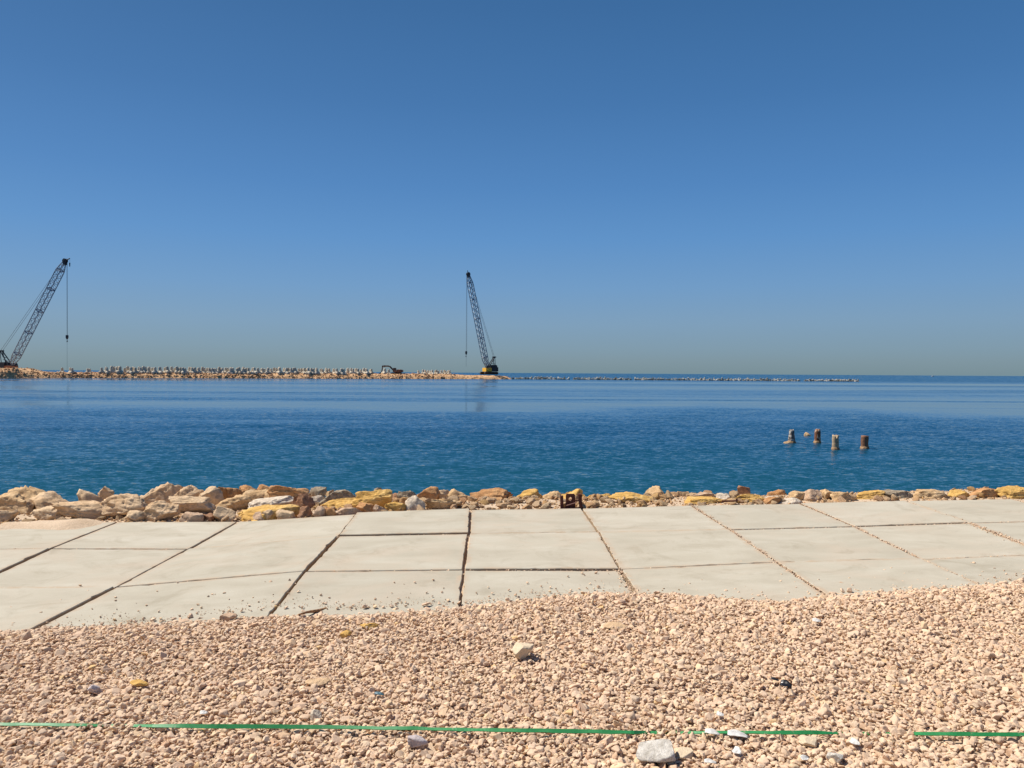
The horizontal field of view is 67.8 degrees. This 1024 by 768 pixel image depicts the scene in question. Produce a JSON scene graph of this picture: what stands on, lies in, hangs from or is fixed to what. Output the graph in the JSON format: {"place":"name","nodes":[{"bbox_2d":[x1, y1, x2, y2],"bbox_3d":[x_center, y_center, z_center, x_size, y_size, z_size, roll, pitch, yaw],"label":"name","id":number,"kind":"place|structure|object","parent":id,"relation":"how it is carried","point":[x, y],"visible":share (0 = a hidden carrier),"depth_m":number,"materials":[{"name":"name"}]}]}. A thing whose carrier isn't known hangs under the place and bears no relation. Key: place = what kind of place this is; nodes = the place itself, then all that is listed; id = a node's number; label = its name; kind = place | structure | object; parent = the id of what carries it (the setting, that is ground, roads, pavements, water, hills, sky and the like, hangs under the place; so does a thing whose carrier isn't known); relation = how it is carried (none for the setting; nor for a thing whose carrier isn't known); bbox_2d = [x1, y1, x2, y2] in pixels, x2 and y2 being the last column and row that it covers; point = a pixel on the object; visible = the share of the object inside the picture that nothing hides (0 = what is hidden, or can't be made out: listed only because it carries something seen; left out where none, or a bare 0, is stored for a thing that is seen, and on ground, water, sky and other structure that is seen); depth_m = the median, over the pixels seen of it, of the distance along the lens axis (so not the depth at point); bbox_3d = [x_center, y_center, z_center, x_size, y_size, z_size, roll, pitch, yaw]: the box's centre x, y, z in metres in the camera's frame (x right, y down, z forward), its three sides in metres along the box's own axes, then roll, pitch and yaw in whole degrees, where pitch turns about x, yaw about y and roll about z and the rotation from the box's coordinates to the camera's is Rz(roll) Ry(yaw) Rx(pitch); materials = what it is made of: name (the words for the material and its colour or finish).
{"place":"outdoors","nodes":[
{"label":"outdoors","id":0,"kind":"place"},
{"bbox_2d":[0,370,1023,501],"bbox_3d":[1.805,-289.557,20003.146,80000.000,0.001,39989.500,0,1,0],"label":"water","id":1,"kind":"structure","parent":0,"point":[67,439],"depth_m":31.43,"materials":[{"name":"liquid"}]},
{"bbox_2d":[0,368,509,378],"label":"breakwater","id":2,"kind":"object","parent":1,"relation":"on","point":[8,375],"visible":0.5,"depth_m":269.20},
{"bbox_2d":[0,258,69,367],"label":"crawler crane","id":3,"kind":"object","parent":2,"relation":"on","point":[7,364],"visible":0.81,"depth_m":248.55,"materials":[{"name":"metal"}]},
{"bbox_2d":[0,367,507,378],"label":"breakwater rubble","id":4,"kind":"object","parent":2,"relation":"on","point":[139,374],"visible":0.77,"depth_m":263.65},
{"bbox_2d":[465,270,497,374],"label":"crawler crane","id":5,"kind":"object","parent":2,"relation":"on","point":[489,369],"visible":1,"depth_m":300.68,"materials":[{"name":"metal"}]},
{"bbox_2d":[813,429,820,442],"bbox_3d":[11.203,2.251,27.956,0.284,1.222,0.278,0,1,0],"label":"mooring pile","id":6,"kind":"object","parent":1,"relation":"on","point":[817,435],"visible":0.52,"depth_m":27.87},
{"bbox_2d":[831,435,839,449],"bbox_3d":[10.814,2.293,25.479,0.276,1.204,0.275,0,1,0],"label":"mooring pile","id":7,"kind":"object","parent":1,"relation":"on","point":[835,442],"visible":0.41,"depth_m":25.40,"materials":[{"name":"beige concrete"}]},
{"bbox_2d":[860,435,868,448],"bbox_3d":[11.988,2.323,25.917,0.307,1.147,0.308,0,1,0],"label":"mooring pile","id":8,"kind":"object","parent":1,"relation":"on","point":[864,441],"visible":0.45,"depth_m":25.81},
{"bbox_2d":[0,490,1023,767],"bbox_3d":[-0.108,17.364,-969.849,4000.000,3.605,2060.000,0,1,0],"label":"ground","id":9,"kind":"structure","parent":0,"point":[58,524],"depth_m":3.90,"materials":[{"name":"gravel"}]},
{"bbox_2d":[0,510,19,521],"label":"rock","id":10,"kind":"object","parent":9,"relation":"on","point":[5,515],"visible":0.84,"depth_m":9.00,"materials":[{"name":"beige stone"}]},
{"bbox_2d":[0,491,34,513],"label":"rock","id":11,"kind":"object","parent":9,"relation":"on","point":[12,501],"visible":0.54,"depth_m":9.98,"materials":[{"name":"beige stone"}]},
{"bbox_2d":[0,548,47,572],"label":"concrete slab","id":12,"kind":"structure","parent":9,"relation":"on","point":[10,558],"depth_m":7.16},
{"bbox_2d":[28,491,68,508],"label":"rock","id":13,"kind":"object","parent":9,"relation":"on","point":[44,499],"visible":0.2,"depth_m":10.27,"materials":[{"name":"beige stone"}]},
{"bbox_2d":[32,505,65,519],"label":"rock","id":14,"kind":"object","parent":9,"relation":"on","point":[50,512],"visible":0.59,"depth_m":9.03,"materials":[{"name":"stone"}]},
{"bbox_2d":[0,586,112,630],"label":"concrete slab","id":15,"kind":"structure","parent":9,"relation":"on","point":[28,604],"depth_m":5.74,"materials":[{"name":"concrete"}]},
{"bbox_2d":[0,522,115,550],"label":"concrete slab","id":16,"kind":"structure","parent":9,"relation":"on","point":[27,538],"depth_m":7.99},
{"bbox_2d":[52,500,113,518],"bbox_3d":[-5.112,1.543,9.178,0.731,0.258,0.412,6,1,0],"label":"rock","id":17,"kind":"object","parent":9,"relation":"on","point":[84,509],"visible":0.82,"depth_m":9.04,"materials":[{"name":"beige stone"}]},
{"bbox_2d":[77,489,103,501],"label":"rock","id":18,"kind":"object","parent":9,"relation":"on","point":[82,495],"visible":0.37,"depth_m":10.60,"materials":[{"name":"stone"}]},
{"bbox_2d":[0,549,185,589],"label":"concrete slab","id":19,"kind":"structure","parent":9,"relation":"on","point":[115,568],"depth_m":6.78,"materials":[{"name":"concrete"}]},
{"bbox_2d":[98,486,114,499],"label":"rock","id":20,"kind":"object","parent":9,"relation":"on","point":[105,492],"visible":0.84,"depth_m":10.68,"materials":[{"name":"beige stone"}]},
{"bbox_2d":[100,493,147,517],"bbox_3d":[-4.688,1.486,9.165,0.781,0.353,0.318,1,1,16],"label":"rock","id":21,"kind":"object","parent":9,"relation":"on","point":[115,505],"visible":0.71,"depth_m":9.07,"materials":[{"name":"beige stone"}]},
{"bbox_2d":[124,510,144,520],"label":"rock","id":22,"kind":"object","parent":9,"relation":"on","point":[134,515],"visible":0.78,"depth_m":8.90,"materials":[{"name":"stone"}]},
{"bbox_2d":[130,679,147,686],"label":"loose stone","id":23,"kind":"object","parent":9,"relation":"on","point":[138,682],"visible":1,"depth_m":4.01,"materials":[{"name":"stone"}]},
{"bbox_2d":[53,522,235,549],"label":"concrete slab","id":24,"kind":"structure","parent":9,"relation":"on","point":[158,535],"depth_m":8.04,"materials":[{"name":"concrete"}]},
{"bbox_2d":[143,500,179,520],"bbox_3d":[-4.149,1.524,9.015,0.420,0.283,0.258,1,1,17],"label":"rock","id":25,"kind":"object","parent":9,"relation":"on","point":[160,510],"visible":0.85,"depth_m":8.95,"materials":[{"name":"beige stone"}]},
{"bbox_2d":[143,482,182,503],"bbox_3d":[-4.705,1.661,10.375,0.651,0.657,0.358,-8,1,0],"label":"rock","id":26,"kind":"object","parent":9,"relation":"on","point":[163,492],"visible":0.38,"depth_m":10.25,"materials":[{"name":"beige stone"}]},
{"bbox_2d":[40,572,302,627],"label":"concrete slab","id":27,"kind":"structure","parent":9,"relation":"on","point":[169,600],"depth_m":5.64,"materials":[{"name":"concrete"}]},
{"bbox_2d":[179,512,204,521],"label":"rock","id":28,"kind":"object","parent":9,"relation":"on","point":[192,517],"visible":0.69,"depth_m":8.84,"materials":[{"name":"stone"}]},
{"bbox_2d":[168,496,215,512],"bbox_3d":[-4.003,1.555,9.536,0.598,0.306,0.286,0,1,0],"label":"rock","id":29,"kind":"object","parent":9,"relation":"on","point":[194,504],"visible":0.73,"depth_m":9.46,"materials":[{"name":"stone"}]},
{"bbox_2d":[199,486,223,504],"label":"rock","id":30,"kind":"object","parent":9,"relation":"on","point":[215,494],"visible":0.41,"depth_m":10.15,"materials":[{"name":"stone"}]},
{"bbox_2d":[213,506,235,521],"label":"rock","id":31,"kind":"object","parent":9,"relation":"on","point":[220,512],"visible":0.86,"depth_m":8.93,"materials":[{"name":"stone"}]},
{"bbox_2d":[119,536,336,586],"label":"concrete slab","id":32,"kind":"structure","parent":9,"relation":"on","point":[250,559],"depth_m":6.76,"materials":[{"name":"concrete"}]},
{"bbox_2d":[219,612,237,621],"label":"loose stone","id":33,"kind":"object","parent":9,"relation":"on","point":[227,616],"visible":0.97,"depth_m":5.08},
{"bbox_2d":[218,487,242,499],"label":"rock","id":34,"kind":"object","parent":9,"relation":"on","point":[230,492],"visible":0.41,"depth_m":10.36,"materials":[{"name":"orange stone"}]},
{"bbox_2d":[215,494,252,511],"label":"rock","id":35,"kind":"object","parent":9,"relation":"on","point":[235,503],"visible":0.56,"depth_m":9.73,"materials":[{"name":"beige stone"}]},
{"bbox_2d":[243,488,268,499],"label":"rock","id":36,"kind":"object","parent":9,"relation":"on","point":[253,493],"visible":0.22,"depth_m":10.15,"materials":[{"name":"beige stone"}]},
{"bbox_2d":[237,504,299,521],"bbox_3d":[-2.881,1.546,9.076,0.854,0.211,0.496,-5,1,0],"label":"rock","id":37,"kind":"object","parent":9,"relation":"on","point":[247,514],"visible":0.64,"depth_m":9.01,"materials":[{"name":"stone"}]},
{"bbox_2d":[248,495,293,507],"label":"rock","id":38,"kind":"object","parent":9,"relation":"on","point":[282,500],"visible":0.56,"depth_m":9.64,"materials":[{"name":"white stone"}]},
{"bbox_2d":[194,515,354,547],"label":"concrete slab","id":39,"kind":"structure","parent":9,"relation":"on","point":[246,532],"depth_m":8.14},
{"bbox_2d":[276,509,294,518],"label":"rock","id":40,"kind":"object","parent":9,"relation":"on","point":[283,514],"visible":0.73,"depth_m":8.87,"materials":[{"name":"stone"}]},
{"bbox_2d":[267,485,310,497],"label":"rock","id":41,"kind":"object","parent":9,"relation":"on","point":[275,490],"visible":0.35,"depth_m":10.00,"materials":[{"name":"orange stone"}]},
{"bbox_2d":[292,493,315,507],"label":"rock","id":42,"kind":"object","parent":9,"relation":"on","point":[303,499],"visible":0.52,"depth_m":9.57,"materials":[{"name":"brown stone"}]},
{"bbox_2d":[297,506,312,517],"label":"rock","id":43,"kind":"object","parent":9,"relation":"on","point":[304,511],"visible":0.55,"depth_m":8.93,"materials":[{"name":"brown stone"}]},
{"bbox_2d":[310,709,321,720],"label":"loose stone","id":44,"kind":"object","parent":9,"relation":"on","point":[315,713],"visible":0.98,"depth_m":3.61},
{"bbox_2d":[305,678,329,685],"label":"loose stone","id":45,"kind":"object","parent":9,"relation":"on","point":[319,681],"visible":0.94,"depth_m":4.00,"materials":[{"name":"beige stone"}]},
{"bbox_2d":[310,487,326,497],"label":"rock","id":46,"kind":"object","parent":9,"relation":"on","point":[316,491],"visible":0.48,"depth_m":10.31,"materials":[{"name":"grey stone"}]},
{"bbox_2d":[312,506,325,516],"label":"rock","id":47,"kind":"object","parent":9,"relation":"on","point":[319,511],"visible":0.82,"depth_m":8.88,"materials":[{"name":"stone"}]},
{"bbox_2d":[318,489,355,504],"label":"rock","id":48,"kind":"object","parent":9,"relation":"on","point":[338,494],"visible":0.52,"depth_m":9.89,"materials":[{"name":"grey stone"}]},
{"bbox_2d":[322,498,355,508],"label":"rock","id":49,"kind":"object","parent":9,"relation":"on","point":[340,502],"visible":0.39,"depth_m":9.51,"materials":[{"name":"stone"}]},
{"bbox_2d":[336,507,361,515],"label":"rock","id":50,"kind":"object","parent":9,"relation":"on","point":[348,511],"visible":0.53,"depth_m":8.91,"materials":[{"name":"stone"}]},
{"bbox_2d":[356,502,373,511],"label":"rock","id":51,"kind":"object","parent":9,"relation":"on","point":[364,507],"visible":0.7,"depth_m":9.04,"materials":[{"name":"orange stone"}]},
{"bbox_2d":[273,570,462,617],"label":"concrete slab","id":52,"kind":"structure","parent":9,"relation":"on","point":[347,589],"depth_m":5.73,"materials":[{"name":"concrete"}]},
{"bbox_2d":[352,489,392,507],"bbox_3d":[-1.707,1.440,9.410,0.500,0.276,0.277,-6,1,0],"label":"rock","id":53,"kind":"object","parent":9,"relation":"on","point":[381,498],"visible":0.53,"depth_m":9.31,"materials":[{"name":"stone"}]},
{"bbox_2d":[308,534,466,571],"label":"concrete slab","id":54,"kind":"structure","parent":9,"relation":"on","point":[395,553],"depth_m":6.82,"materials":[{"name":"concrete"}]},
{"bbox_2d":[384,502,406,510],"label":"rock","id":55,"kind":"object","parent":9,"relation":"on","point":[394,506],"visible":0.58,"depth_m":9.04,"materials":[{"name":"stone"}]},
{"bbox_2d":[340,508,468,536],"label":"concrete slab","id":56,"kind":"structure","parent":9,"relation":"on","point":[425,522],"depth_m":8.10,"materials":[{"name":"concrete"}]},
{"bbox_2d":[397,490,416,497],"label":"rock","id":57,"kind":"object","parent":9,"relation":"on","point":[408,494],"visible":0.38,"depth_m":9.83,"materials":[{"name":"grey stone"}]},
{"bbox_2d":[405,495,424,510],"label":"rock","id":58,"kind":"object","parent":9,"relation":"on","point":[413,502],"visible":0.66,"depth_m":9.05,"materials":[{"name":"white stone"}]},
{"bbox_2d":[407,735,427,747],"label":"loose stone","id":59,"kind":"object","parent":9,"relation":"on","point":[414,741],"visible":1,"depth_m":3.33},
{"bbox_2d":[417,486,439,498],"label":"rock","id":60,"kind":"object","parent":9,"relation":"on","point":[431,492],"visible":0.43,"depth_m":10.14,"materials":[{"name":"orange stone"}]},
{"bbox_2d":[424,499,460,508],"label":"rock","id":61,"kind":"object","parent":9,"relation":"on","point":[438,504],"visible":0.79,"depth_m":9.16,"materials":[{"name":"beige stone"}]},
{"bbox_2d":[447,489,467,499],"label":"rock","id":62,"kind":"object","parent":9,"relation":"on","point":[452,492],"visible":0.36,"depth_m":10.29,"materials":[{"name":"beige stone"}]},
{"bbox_2d":[470,488,512,500],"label":"rock","id":63,"kind":"object","parent":9,"relation":"on","point":[499,493],"visible":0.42,"depth_m":9.99,"materials":[{"name":"beige stone"}]},
{"bbox_2d":[0,487,1021,523],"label":"rubble","id":64,"kind":"object","parent":9,"relation":"on","point":[515,505],"depth_m":9.33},
{"bbox_2d":[8,485,45,497],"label":"rock","id":65,"kind":"object","parent":64,"relation":"on","point":[27,492],"visible":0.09,"depth_m":10.97,"materials":[{"name":"beige stone"}]},
{"bbox_2d":[173,485,203,496],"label":"rock","id":66,"kind":"object","parent":64,"relation":"on","point":[191,490],"visible":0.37,"depth_m":10.26,"materials":[{"name":"beige stone"}]},
{"bbox_2d":[0,722,1023,736],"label":"green strap","id":67,"kind":"object","parent":9,"relation":"on","point":[519,730],"visible":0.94,"depth_m":3.44,"materials":[{"name":"plastic"}]},
{"bbox_2d":[512,642,533,659],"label":"loose stone","id":68,"kind":"object","parent":9,"relation":"on","point":[522,651],"visible":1,"depth_m":4.30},
{"bbox_2d":[517,488,542,498],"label":"rock","id":69,"kind":"object","parent":9,"relation":"on","point":[530,492],"visible":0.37,"depth_m":10.11,"materials":[{"name":"stone"}]},
{"bbox_2d":[471,508,595,532],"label":"concrete slab","id":70,"kind":"structure","parent":9,"relation":"on","point":[531,521],"depth_m":8.22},
{"bbox_2d":[465,532,617,570],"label":"concrete slab","id":71,"kind":"structure","parent":9,"relation":"on","point":[571,551],"depth_m":6.85,"materials":[{"name":"concrete"}]},
{"bbox_2d":[461,571,632,607],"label":"concrete slab","id":72,"kind":"structure","parent":9,"relation":"on","point":[499,583],"depth_m":5.94,"materials":[{"name":"concrete"}]},
{"bbox_2d":[560,494,582,509],"bbox_3d":[0.708,1.406,9.048,0.276,0.205,0.141,0,1,0],"label":"steel bracket","id":73,"kind":"object","parent":9,"relation":"on","point":[570,504],"visible":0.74,"depth_m":9.02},
{"bbox_2d":[604,621,626,629],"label":"loose stone","id":74,"kind":"object","parent":9,"relation":"on","point":[613,624],"visible":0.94,"depth_m":4.78,"materials":[{"name":"beige stone"}]},
{"bbox_2d":[608,491,651,502],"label":"rock","id":75,"kind":"object","parent":9,"relation":"on","point":[627,495],"visible":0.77,"depth_m":9.54,"materials":[{"name":"stone"}]},
{"bbox_2d":[583,506,725,531],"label":"concrete slab","id":76,"kind":"structure","parent":9,"relation":"on","point":[657,518],"depth_m":8.28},
{"bbox_2d":[645,486,664,494],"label":"rock","id":77,"kind":"object","parent":9,"relation":"on","point":[652,490],"visible":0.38,"depth_m":10.45,"materials":[{"name":"beige stone"}]},
{"bbox_2d":[636,739,675,762],"bbox_3d":[0.604,1.558,3.221,0.165,0.079,0.124,0,1,0],"label":"loose stone","id":78,"kind":"object","parent":9,"relation":"on","point":[658,750],"visible":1,"depth_m":3.21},
{"bbox_2d":[675,747,692,759],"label":"loose stone","id":79,"kind":"object","parent":9,"relation":"on","point":[683,753],"visible":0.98,"depth_m":3.23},
{"bbox_2d":[600,529,774,575],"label":"concrete slab","id":80,"kind":"structure","parent":9,"relation":"on","point":[654,549],"depth_m":6.94,"materials":[{"name":"concrete"}]},
{"bbox_2d":[684,496,723,504],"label":"rock","id":81,"kind":"object","parent":9,"relation":"on","point":[701,499],"visible":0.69,"depth_m":9.35,"materials":[{"name":"stone"}]},
{"bbox_2d":[623,563,825,601],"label":"concrete slab","id":82,"kind":"structure","parent":9,"relation":"on","point":[745,579],"depth_m":5.91,"materials":[{"name":"concrete"}]},
{"bbox_2d":[727,729,747,737],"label":"stone","id":83,"kind":"object","parent":9,"relation":"on","point":[734,732],"visible":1,"depth_m":3.37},
{"bbox_2d":[737,485,750,493],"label":"rock","id":84,"kind":"object","parent":9,"relation":"on","point":[742,490],"visible":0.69,"depth_m":10.45,"materials":[{"name":"brown stone"}]},
{"bbox_2d":[735,494,763,502],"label":"rock","id":85,"kind":"object","parent":9,"relation":"on","point":[750,497],"visible":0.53,"depth_m":9.37,"materials":[{"name":"stone"}]},
{"bbox_2d":[763,497,781,503],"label":"rock","id":86,"kind":"object","parent":9,"relation":"on","point":[768,500],"visible":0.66,"depth_m":9.28,"materials":[{"name":"beige stone"}]},
{"bbox_2d":[694,504,851,529],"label":"concrete slab","id":87,"kind":"structure","parent":9,"relation":"on","point":[764,516],"depth_m":8.30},
{"bbox_2d":[778,498,801,503],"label":"rock","id":88,"kind":"object","parent":9,"relation":"on","point":[793,501],"visible":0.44,"depth_m":9.29,"materials":[{"name":"white stone"}]},
{"bbox_2d":[788,491,804,499],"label":"rock","id":89,"kind":"object","parent":9,"relation":"on","point":[798,495],"visible":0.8,"depth_m":9.51,"materials":[{"name":"beige stone"}]},
{"bbox_2d":[799,735,817,747],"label":"loose stone","id":90,"kind":"object","parent":9,"relation":"on","point":[808,741],"visible":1,"depth_m":3.28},
{"bbox_2d":[802,489,821,501],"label":"rock","id":91,"kind":"object","parent":9,"relation":"on","point":[810,494],"visible":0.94,"depth_m":9.46,"materials":[{"name":"stone"}]},
{"bbox_2d":[732,527,918,563],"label":"concrete slab","id":92,"kind":"structure","parent":9,"relation":"on","point":[816,544],"depth_m":7.02,"materials":[{"name":"concrete"}]},
{"bbox_2d":[826,752,842,762],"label":"loose stone","id":93,"kind":"object","parent":9,"relation":"on","point":[837,757],"visible":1,"depth_m":3.13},
{"bbox_2d":[830,492,856,501],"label":"rock","id":94,"kind":"object","parent":9,"relation":"on","point":[834,496],"visible":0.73,"depth_m":9.40,"materials":[{"name":"beige stone"}]},
{"bbox_2d":[856,490,884,498],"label":"rock","id":95,"kind":"object","parent":9,"relation":"on","point":[870,494],"visible":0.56,"depth_m":9.51,"materials":[{"name":"stone"}]},
{"bbox_2d":[778,558,976,596],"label":"concrete slab","id":96,"kind":"structure","parent":9,"relation":"on","point":[873,575],"depth_m":5.97,"materials":[{"name":"concrete"}]},
{"bbox_2d":[801,501,967,526],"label":"concrete slab","id":97,"kind":"structure","parent":9,"relation":"on","point":[877,513],"depth_m":8.36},
{"bbox_2d":[882,489,912,498],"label":"rock","id":98,"kind":"object","parent":9,"relation":"on","point":[898,493],"visible":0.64,"depth_m":9.48,"materials":[{"name":"grey stone"}]},
{"bbox_2d":[912,489,949,498],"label":"rock","id":99,"kind":"object","parent":9,"relation":"on","point":[931,493],"visible":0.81,"depth_m":9.46,"materials":[{"name":"beige stone"}]},
{"bbox_2d":[857,523,1023,559],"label":"concrete slab","id":100,"kind":"structure","parent":9,"relation":"on","point":[940,541],"depth_m":7.09,"materials":[{"name":"concrete"}]},
{"bbox_2d":[948,489,969,497],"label":"rock","id":101,"kind":"object","parent":9,"relation":"on","point":[956,493],"visible":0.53,"depth_m":9.58,"materials":[{"name":"stone"}]},
{"bbox_2d":[910,499,1023,522],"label":"concrete slab","id":102,"kind":"structure","parent":9,"relation":"on","point":[992,511],"depth_m":8.55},
{"bbox_2d":[924,555,1023,584],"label":"concrete slab","id":103,"kind":"structure","parent":9,"relation":"on","point":[1011,566],"depth_m":6.16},
{"bbox_2d":[969,487,996,497],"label":"rock","id":104,"kind":"object","parent":9,"relation":"on","point":[989,492],"visible":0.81,"depth_m":9.53,"materials":[{"name":"beige stone"}]},
{"bbox_2d":[971,522,1023,542],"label":"concrete slab","id":105,"kind":"structure","parent":9,"relation":"on","point":[1014,530],"depth_m":7.54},
{"bbox_2d":[995,485,1023,498],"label":"rock","id":106,"kind":"object","parent":9,"relation":"on","point":[1015,492],"visible":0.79,"depth_m":9.49,"materials":[{"name":"stone"}]},
{"bbox_2d":[0,0,1023,375],"label":"sky","id":107,"kind":"structure","parent":0,"point":[768,187],"materials":[{"name":"blue"}]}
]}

